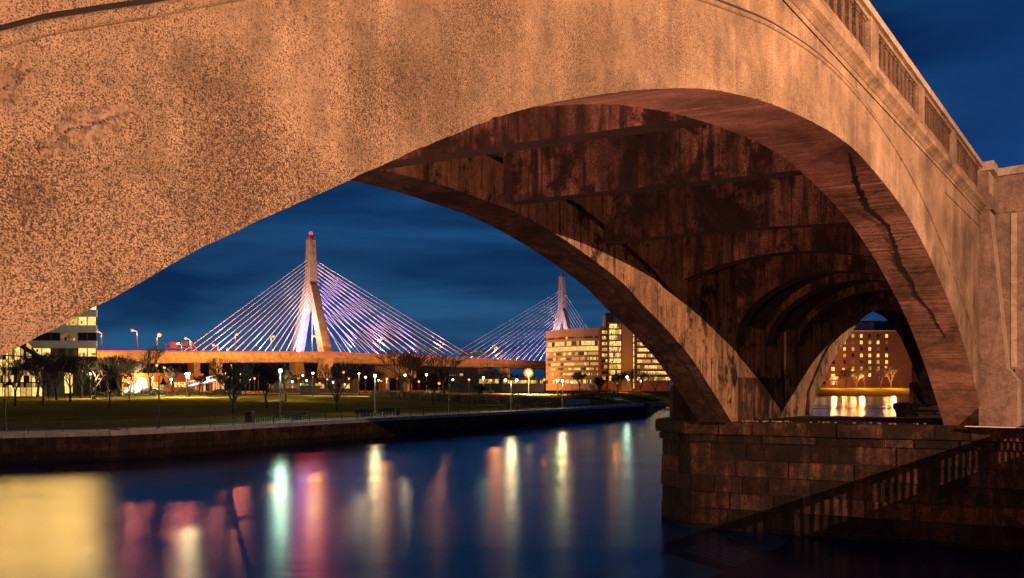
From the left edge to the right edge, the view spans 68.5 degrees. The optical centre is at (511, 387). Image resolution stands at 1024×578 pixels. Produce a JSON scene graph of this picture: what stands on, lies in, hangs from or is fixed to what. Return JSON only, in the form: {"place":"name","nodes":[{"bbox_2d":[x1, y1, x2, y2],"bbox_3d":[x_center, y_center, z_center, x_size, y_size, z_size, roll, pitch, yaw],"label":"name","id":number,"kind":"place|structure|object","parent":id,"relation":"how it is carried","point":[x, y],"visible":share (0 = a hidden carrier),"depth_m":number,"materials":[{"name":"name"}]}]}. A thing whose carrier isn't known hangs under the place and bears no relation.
{"place":"outdoors","nodes":[
{"label":"outdoors","id":0,"kind":"place"},
{"bbox_2d":[0,404,634,432],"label":"promenade path","id":1,"kind":"structure","parent":0,"point":[111,429],"depth_m":82.99,"materials":[{"name":"concrete"}]},
{"bbox_2d":[4,375,13,430],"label":"unlit lamp post","id":2,"kind":"object","parent":1,"relation":"on","point":[9,382],"visible":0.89,"depth_m":67.45,"materials":[{"name":"black metal"}]},
{"bbox_2d":[158,375,166,427],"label":"unlit lamp post","id":3,"kind":"object","parent":1,"relation":"on","point":[163,382],"visible":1,"depth_m":72.45,"materials":[{"name":"black metal"}]},
{"bbox_2d":[244,411,254,421],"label":"litter bin","id":4,"kind":"object","parent":1,"relation":"on","point":[247,416],"visible":0.96,"depth_m":83.62,"materials":[{"name":"black metal"}]},
{"bbox_2d":[285,412,300,419],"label":"park bench","id":5,"kind":"object","parent":1,"relation":"on","point":[289,415],"visible":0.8,"depth_m":88.79,"materials":[{"name":"green paint"}]},
{"bbox_2d":[362,409,375,416],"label":"park bench","id":6,"kind":"object","parent":1,"relation":"on","point":[364,410],"visible":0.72,"depth_m":100.38,"materials":[{"name":"green paint"}]},
{"bbox_2d":[448,379,453,412],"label":"unlit lamp post","id":7,"kind":"object","parent":1,"relation":"on","point":[451,383],"visible":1,"depth_m":111.95,"materials":[{"name":"black metal"}]},
{"bbox_2d":[504,378,517,410],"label":"park lamp","id":8,"kind":"object","parent":1,"relation":"on","point":[505,380],"visible":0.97,"depth_m":120.95,"materials":[{"name":"grey metal"}]},
{"bbox_2d":[289,395,443,400],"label":"park path","id":9,"kind":"structure","parent":0,"point":[322,395],"depth_m":188.15,"materials":[{"name":"concrete"}]},
{"bbox_2d":[0,388,908,430],"bbox_3d":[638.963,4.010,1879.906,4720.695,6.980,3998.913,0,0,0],"label":"ground","id":10,"kind":"structure","parent":0,"point":[29,408],"depth_m":126.90,"materials":[{"name":"green plant"}]},
{"bbox_2d":[0,348,31,405],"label":"bare tree","id":11,"kind":"object","parent":10,"relation":"on","point":[20,366],"visible":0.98,"depth_m":112.96,"materials":[{"name":"brown plant"}]},
{"bbox_2d":[0,342,63,395],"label":"glazed hall","id":12,"kind":"structure","parent":10,"relation":"on","point":[27,385],"depth_m":178.00,"materials":[{"name":"yellow glass"}]},
{"bbox_2d":[20,351,60,403],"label":"bare tree","id":13,"kind":"object","parent":10,"relation":"on","point":[45,361],"visible":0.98,"depth_m":118.85,"materials":[{"name":"brown plant"}]},
{"bbox_2d":[22,351,63,396],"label":"bare tree","id":14,"kind":"object","parent":10,"relation":"on","point":[35,369],"visible":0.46,"depth_m":169.80,"materials":[{"name":"brown plant"}]},
{"bbox_2d":[46,380,50,408],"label":"bare tree","id":15,"kind":"object","parent":10,"relation":"on","point":[48,384],"visible":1,"depth_m":107.99,"materials":[{"name":"brown plant"}]},
{"bbox_2d":[42,354,71,399],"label":"bare tree","id":16,"kind":"object","parent":10,"relation":"on","point":[56,396],"visible":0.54,"depth_m":134.86,"materials":[{"name":"black plant"}]},
{"bbox_2d":[47,353,68,395],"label":"bare tree","id":17,"kind":"object","parent":10,"relation":"on","point":[56,360],"visible":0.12,"depth_m":181.24,"materials":[{"name":"black plant"}]},
{"bbox_2d":[28,306,97,395],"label":"office building","id":18,"kind":"structure","parent":10,"relation":"on","point":[75,337],"depth_m":189.98,"materials":[{"name":"grey glass"}]},
{"bbox_2d":[50,352,97,401],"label":"bare tree","id":19,"kind":"object","parent":10,"relation":"on","point":[71,362],"visible":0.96,"depth_m":127.35,"materials":[{"name":"brown plant"}]},
{"bbox_2d":[63,360,96,396],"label":"bare tree","id":20,"kind":"object","parent":10,"relation":"on","point":[81,374],"visible":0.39,"depth_m":158.90,"materials":[{"name":"brown plant"}]},
{"bbox_2d":[76,356,125,398],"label":"bare tree","id":21,"kind":"object","parent":10,"relation":"on","point":[94,385],"visible":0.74,"depth_m":143.34,"materials":[{"name":"brown plant"}]},
{"bbox_2d":[90,360,123,406],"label":"bare tree","id":22,"kind":"object","parent":10,"relation":"on","point":[106,369],"visible":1,"depth_m":113.89,"materials":[{"name":"brown plant"}]},
{"bbox_2d":[92,361,127,396],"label":"bare tree","id":23,"kind":"object","parent":10,"relation":"on","point":[120,368],"visible":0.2,"depth_m":169.86,"materials":[{"name":"brown plant"}]},
{"bbox_2d":[99,355,139,394],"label":"bare tree","id":24,"kind":"object","parent":10,"relation":"on","point":[132,361],"visible":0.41,"depth_m":195.85,"materials":[{"name":"brown plant"}]},
{"bbox_2d":[103,361,138,395],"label":"bare tree","id":25,"kind":"object","parent":10,"relation":"on","point":[126,372],"visible":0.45,"depth_m":181.82,"materials":[{"name":"brown plant"}]},
{"bbox_2d":[122,368,136,401],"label":"bare tree","id":26,"kind":"object","parent":10,"relation":"on","point":[130,379],"visible":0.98,"depth_m":129.44,"materials":[{"name":"brown plant"}]},
{"bbox_2d":[123,378,147,393],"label":"entrance canopy","id":27,"kind":"object","parent":10,"relation":"on","point":[138,386],"visible":0.64,"depth_m":214.22,"materials":[{"name":"white fabric"}]},
{"bbox_2d":[124,359,152,392],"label":"bare tree","id":28,"kind":"object","parent":10,"relation":"on","point":[137,368],"visible":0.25,"depth_m":211.94,"materials":[{"name":"brown plant"}]},
{"bbox_2d":[139,344,165,394],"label":"bare tree","id":29,"kind":"object","parent":10,"relation":"on","point":[149,357],"visible":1,"depth_m":195.84,"materials":[{"name":"brown plant"}]},
{"bbox_2d":[140,388,167,394],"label":"dark kiosk","id":30,"kind":"object","parent":10,"relation":"on","point":[146,389],"visible":0.39,"depth_m":212.00,"materials":[{"name":"black"}]},
{"bbox_2d":[71,386,241,395],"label":"hedge","id":31,"kind":"object","parent":10,"relation":"on","point":[194,392],"visible":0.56,"depth_m":197.07,"materials":[{"name":"green plant"}]},
{"bbox_2d":[121,373,203,392],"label":"building","id":32,"kind":"structure","parent":10,"relation":"on","point":[179,383],"depth_m":300.00,"materials":[{"name":"brown brick"}]},
{"bbox_2d":[155,366,182,391],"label":"bare tree","id":33,"kind":"object","parent":10,"relation":"on","point":[174,373],"visible":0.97,"depth_m":211.05,"materials":[{"name":"brown plant"}]},
{"bbox_2d":[191,375,207,392],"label":"bare tree","id":34,"kind":"object","parent":10,"relation":"on","point":[203,378],"visible":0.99,"depth_m":211.85,"materials":[{"name":"brown plant"}]},
{"bbox_2d":[188,376,223,391],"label":"footbridge ramp","id":35,"kind":"structure","parent":10,"relation":"on","point":[204,384],"depth_m":263.61,"materials":[{"name":"white paint"}]},
{"bbox_2d":[210,372,227,389],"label":"bare tree","id":36,"kind":"object","parent":10,"relation":"on","point":[222,381],"visible":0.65,"depth_m":230.62,"materials":[{"name":"brown plant"}]},
{"bbox_2d":[198,358,255,418],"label":"bare tree","id":37,"kind":"object","parent":10,"relation":"on","point":[236,373],"visible":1,"depth_m":91.92,"materials":[{"name":"brown plant"}]},
{"bbox_2d":[238,375,253,394],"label":"bare tree","id":38,"kind":"object","parent":10,"relation":"on","point":[245,386],"visible":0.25,"depth_m":211.90,"materials":[{"name":"brown plant"}]},
{"bbox_2d":[254,412,270,421],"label":"park bench","id":39,"kind":"object","parent":10,"relation":"on","point":[261,415],"visible":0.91,"depth_m":85.98,"materials":[{"name":"green paint"}]},
{"bbox_2d":[246,363,279,408],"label":"bare tree","id":40,"kind":"object","parent":10,"relation":"on","point":[269,376],"visible":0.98,"depth_m":118.52,"materials":[{"name":"black plant"}]},
{"bbox_2d":[270,412,278,420],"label":"park bench","id":41,"kind":"object","parent":10,"relation":"on","point":[274,416],"visible":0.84,"depth_m":87.84,"materials":[{"name":"green paint"}]},
{"bbox_2d":[278,367,281,419],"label":"park lamp","id":42,"kind":"object","parent":10,"relation":"on","point":[280,371],"visible":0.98,"depth_m":90.43,"materials":[{"name":"grey metal"}]},
{"bbox_2d":[277,368,294,400],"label":"bare tree","id":43,"kind":"object","parent":10,"relation":"on","point":[285,374],"visible":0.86,"depth_m":144.97,"materials":[{"name":"brown plant"}]},
{"bbox_2d":[293,413,307,419],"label":"park bench","id":44,"kind":"object","parent":10,"relation":"on","point":[301,417],"visible":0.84,"depth_m":90.76,"materials":[{"name":"green paint"}]},
{"bbox_2d":[292,373,313,393],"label":"bare tree","id":45,"kind":"object","parent":10,"relation":"on","point":[301,378],"visible":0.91,"depth_m":231.35,"materials":[{"name":"brown plant"}]},
{"bbox_2d":[299,386,320,394],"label":"building","id":46,"kind":"structure","parent":10,"relation":"on","point":[310,390],"depth_m":215.00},
{"bbox_2d":[267,378,359,392],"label":"building","id":47,"kind":"structure","parent":10,"relation":"on","point":[353,386],"depth_m":285.00,"materials":[{"name":"brown glass"}]},
{"bbox_2d":[96,362,545,389],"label":"woods","id":48,"kind":"object","parent":10,"relation":"on","point":[365,369],"visible":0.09,"depth_m":545.29,"materials":[{"name":"brown plant"}]},
{"bbox_2d":[0,404,646,464],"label":"seawall","id":49,"kind":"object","parent":10,"relation":"on","point":[51,447],"visible":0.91,"depth_m":77.37,"materials":[{"name":"stone"}]},
{"bbox_2d":[0,399,639,432],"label":"promenade railing","id":50,"kind":"object","parent":49,"relation":"on","point":[341,418],"visible":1,"depth_m":72.33,"materials":[{"name":"black metal"}]},
{"bbox_2d":[312,357,360,411],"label":"bare tree","id":51,"kind":"object","parent":10,"relation":"on","point":[333,375],"visible":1,"depth_m":114.98,"materials":[{"name":"brown plant"}]},
{"bbox_2d":[97,232,585,391],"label":"cable stayed bridge","id":52,"kind":"structure","parent":10,"relation":"on","point":[297,357],"depth_m":403.90,"materials":[{"name":"concrete"}]},
{"bbox_2d":[163,341,196,350],"bbox_3d":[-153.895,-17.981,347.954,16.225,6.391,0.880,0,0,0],"label":"truck","id":53,"kind":"object","parent":52,"relation":"on","point":[173,345],"visible":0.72,"depth_m":347.51,"materials":[{"name":"red metal"}]},
{"bbox_2d":[462,351,485,358],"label":"sign gantry","id":54,"kind":"object","parent":52,"relation":"on","point":[477,353],"visible":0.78,"depth_m":503.21,"materials":[{"name":"green metal"}]},
{"bbox_2d":[355,409,367,416],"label":"park bench","id":55,"kind":"object","parent":10,"relation":"on","point":[357,412],"visible":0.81,"depth_m":99.30,"materials":[{"name":"green paint"}]},
{"bbox_2d":[374,373,376,413],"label":"park lamp","id":56,"kind":"object","parent":10,"relation":"on","point":[375,374],"visible":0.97,"depth_m":108.97,"materials":[{"name":"grey metal"}]},
{"bbox_2d":[368,370,385,390],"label":"bare tree","id":57,"kind":"object","parent":10,"relation":"on","point":[377,377],"visible":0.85,"depth_m":231.59,"materials":[{"name":"brown plant"}]},
{"bbox_2d":[378,408,389,414],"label":"park bench","id":58,"kind":"object","parent":10,"relation":"on","point":[380,412],"visible":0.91,"depth_m":104.75,"materials":[{"name":"green paint"}]},
{"bbox_2d":[379,387,391,398],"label":"shrub","id":59,"kind":"object","parent":10,"relation":"on","point":[384,395],"visible":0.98,"depth_m":172.79,"materials":[{"name":"green plant"}]},
{"bbox_2d":[384,408,396,414],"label":"park bench","id":60,"kind":"object","parent":10,"relation":"on","point":[387,409],"visible":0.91,"depth_m":106.05,"materials":[{"name":"green paint"}]},
{"bbox_2d":[393,372,414,399],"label":"bare tree","id":61,"kind":"object","parent":10,"relation":"on","point":[403,378],"visible":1,"depth_m":168.46,"materials":[{"name":"brown plant"}]},
{"bbox_2d":[374,345,437,391],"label":"bare tree","id":62,"kind":"object","parent":10,"relation":"on","point":[392,359],"visible":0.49,"depth_m":282.11,"materials":[{"name":"brown plant"}]},
{"bbox_2d":[395,351,428,392],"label":"bare tree","id":63,"kind":"object","parent":10,"relation":"on","point":[412,362],"visible":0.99,"depth_m":253.26,"materials":[{"name":"brown plant"}]},
{"bbox_2d":[424,379,439,403],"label":"bare tree","id":64,"kind":"object","parent":10,"relation":"on","point":[432,386],"visible":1,"depth_m":151.52,"materials":[{"name":"brown plant"}]},
{"bbox_2d":[367,365,496,389],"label":"woods","id":65,"kind":"object","parent":10,"relation":"on","point":[459,367],"visible":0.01,"depth_m":634.12,"materials":[{"name":"brown plant"}]},
{"bbox_2d":[424,353,465,393],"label":"bare tree","id":66,"kind":"object","parent":10,"relation":"on","point":[457,362],"visible":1,"depth_m":197.08,"materials":[{"name":"brown plant"}]},
{"bbox_2d":[450,381,462,396],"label":"bare tree","id":67,"kind":"object","parent":10,"relation":"on","point":[457,384],"visible":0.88,"depth_m":171.24,"materials":[{"name":"brown plant"}]},
{"bbox_2d":[447,368,480,391],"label":"building","id":68,"kind":"structure","parent":10,"relation":"on","point":[461,376],"depth_m":310.00,"materials":[{"name":"grey glass"}]},
{"bbox_2d":[473,384,484,402],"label":"bare tree","id":69,"kind":"object","parent":10,"relation":"on","point":[480,389],"visible":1,"depth_m":164.88,"materials":[{"name":"brown plant"}]},
{"bbox_2d":[477,363,492,388],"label":"bare tree","id":70,"kind":"object","parent":10,"relation":"on","point":[484,372],"visible":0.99,"depth_m":282.81,"materials":[{"name":"brown plant"}]},
{"bbox_2d":[477,374,501,391],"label":"building","id":71,"kind":"structure","parent":10,"relation":"on","point":[494,385],"depth_m":300.00,"materials":[{"name":"grey glass"}]},
{"bbox_2d":[489,369,509,392],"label":"bare tree","id":72,"kind":"object","parent":10,"relation":"on","point":[502,375],"visible":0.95,"depth_m":281.62,"materials":[{"name":"brown plant"}]},
{"bbox_2d":[509,391,524,403],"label":"shrub","id":73,"kind":"object","parent":10,"relation":"on","point":[517,399],"visible":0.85,"depth_m":163.63,"materials":[{"name":"green plant"}]},
{"bbox_2d":[502,378,543,391],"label":"building","id":74,"kind":"structure","parent":10,"relation":"on","point":[535,385],"depth_m":330.00,"materials":[{"name":"grey glass"}]},
{"bbox_2d":[523,368,533,393],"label":"floodlight mast","id":75,"kind":"object","parent":10,"relation":"on","point":[528,373],"visible":0.98,"depth_m":249.87,"materials":[{"name":"yellow metal"}]},
{"bbox_2d":[549,391,566,404],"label":"shrub","id":76,"kind":"object","parent":10,"relation":"on","point":[557,400],"visible":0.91,"depth_m":164.73,"materials":[{"name":"green plant"}]},
{"bbox_2d":[561,379,563,408],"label":"park lamp","id":77,"kind":"object","parent":10,"relation":"on","point":[562,380],"visible":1,"depth_m":134.91,"materials":[{"name":"grey metal"}]},
{"bbox_2d":[546,328,598,389],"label":"curved office","id":78,"kind":"structure","parent":10,"relation":"on","point":[569,352],"depth_m":485.69,"materials":[{"name":"beige glass"}]},
{"bbox_2d":[564,399,588,404],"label":"wall","id":79,"kind":"structure","parent":10,"relation":"on","point":[579,401],"depth_m":169.60,"materials":[{"name":"concrete"}]},
{"bbox_2d":[566,389,594,398],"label":"shrub","id":80,"kind":"object","parent":10,"relation":"on","point":[579,396],"visible":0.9,"depth_m":196.81,"materials":[{"name":"green plant"}]},
{"bbox_2d":[571,371,589,390],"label":"bare tree","id":81,"kind":"object","parent":10,"relation":"on","point":[578,376],"visible":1,"depth_m":253.51,"materials":[{"name":"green plant"}]},
{"bbox_2d":[592,376,607,399],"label":"bare tree","id":82,"kind":"object","parent":10,"relation":"on","point":[599,381],"visible":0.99,"depth_m":203.93,"materials":[{"name":"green plant"}]},
{"bbox_2d":[586,388,618,400],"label":"shrub","id":83,"kind":"object","parent":10,"relation":"on","point":[601,395],"visible":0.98,"depth_m":195.52,"materials":[{"name":"green plant"}]},
{"bbox_2d":[611,371,626,394],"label":"bare tree","id":84,"kind":"object","parent":10,"relation":"on","point":[617,378],"visible":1,"depth_m":239.05,"materials":[{"name":"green plant"}]},
{"bbox_2d":[625,367,641,392],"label":"bare tree","id":85,"kind":"object","parent":10,"relation":"on","point":[632,373],"visible":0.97,"depth_m":263.08,"materials":[{"name":"brown plant"}]},
{"bbox_2d":[598,313,670,390],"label":"brick tower block","id":86,"kind":"structure","parent":10,"relation":"on","point":[621,347],"depth_m":469.82,"materials":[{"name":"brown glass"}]},
{"bbox_2d":[621,391,651,403],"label":"shrub","id":87,"kind":"object","parent":10,"relation":"on","point":[632,397],"visible":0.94,"depth_m":173.60,"materials":[{"name":"green plant"}]},
{"bbox_2d":[627,370,649,395],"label":"bare tree","id":88,"kind":"object","parent":10,"relation":"on","point":[641,375],"visible":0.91,"depth_m":297.25,"materials":[{"name":"brown plant"}]},
{"bbox_2d":[641,393,663,401],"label":"shrub","id":89,"kind":"object","parent":10,"relation":"on","point":[655,399],"visible":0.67,"depth_m":255.90,"materials":[{"name":"green plant"}]},
{"bbox_2d":[643,371,667,394],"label":"bare tree","id":90,"kind":"object","parent":10,"relation":"on","point":[661,376],"visible":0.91,"depth_m":332.60,"materials":[{"name":"brown plant"}]},
{"bbox_2d":[826,376,835,387],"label":"bare tree","id":91,"kind":"object","parent":10,"relation":"on","point":[830,380],"visible":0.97,"depth_m":571.32,"materials":[{"name":"brown plant"}]},
{"bbox_2d":[831,375,840,387],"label":"bare tree","id":92,"kind":"object","parent":10,"relation":"on","point":[837,377],"visible":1,"depth_m":566.75,"materials":[{"name":"brown plant"}]},
{"bbox_2d":[837,367,856,387],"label":"bare tree","id":93,"kind":"object","parent":10,"relation":"on","point":[846,374],"visible":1,"depth_m":570.75,"materials":[{"name":"brown plant"}]},
{"bbox_2d":[849,371,863,387],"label":"bare tree","id":94,"kind":"object","parent":10,"relation":"on","point":[855,375],"visible":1,"depth_m":569.14,"materials":[{"name":"brown plant"}]},
{"bbox_2d":[851,365,872,387],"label":"bare tree","id":95,"kind":"object","parent":10,"relation":"on","point":[866,371],"visible":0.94,"depth_m":574.14,"materials":[{"name":"brown plant"}]},
{"bbox_2d":[821,321,911,387],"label":"brick apartment","id":96,"kind":"structure","parent":10,"relation":"on","point":[867,343],"depth_m":620.00,"materials":[{"name":"orange brick"}]},
{"bbox_2d":[871,363,888,387],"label":"bare tree","id":97,"kind":"object","parent":10,"relation":"on","point":[882,368],"visible":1,"depth_m":568.53,"materials":[{"name":"brown plant"}]},
{"bbox_2d":[879,362,901,387],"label":"bare tree","id":98,"kind":"object","parent":10,"relation":"on","point":[893,373],"visible":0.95,"depth_m":573.20,"materials":[{"name":"brown plant"}]},
{"bbox_2d":[369,390,548,404],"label":"lawn","id":99,"kind":"structure","parent":0,"point":[463,397],"depth_m":170.65,"materials":[{"name":"plant"}]},
{"bbox_2d":[113,393,892,406],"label":"park road","id":100,"kind":"structure","parent":0,"point":[459,393],"depth_m":244.78,"materials":[{"name":"grey asphalt"}]},
{"bbox_2d":[481,389,493,393],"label":"car","id":101,"kind":"object","parent":100,"relation":"on","point":[487,391],"visible":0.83,"depth_m":239.12,"materials":[{"name":"paint"}]},
{"bbox_2d":[0,396,1023,577],"bbox_3d":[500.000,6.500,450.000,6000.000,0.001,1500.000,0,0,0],"label":"river water","id":102,"kind":"structure","parent":0,"point":[584,499],"depth_m":36.95,"materials":[{"name":"blue liquid"}]},
{"bbox_2d":[0,0,1023,551],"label":"arch viaduct","id":103,"kind":"object","parent":102,"relation":"in","point":[730,214],"visible":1,"depth_m":17.35,"materials":[{"name":"stone"}]},
{"bbox_2d":[651,404,669,408],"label":"timber jetty","id":104,"kind":"object","parent":102,"relation":"in","point":[664,406],"visible":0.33,"depth_m":220.73,"materials":[{"name":"brown wood"}]},
{"bbox_2d":[97,0,1023,385],"label":"sky","id":105,"kind":"structure","parent":0,"point":[456,275],"materials":[{"name":"blue"}]},
{"bbox_2d":[741,420,925,424],"bbox_3d":[13.825,1.535,32.665,7.374,0.082,0.930,0,0,24],"label":"rubble","id":106,"kind":"object","parent":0,"point":[810,422],"visible":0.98,"depth_m":33.20,"materials":[{"name":"brown stone"}]}
]}

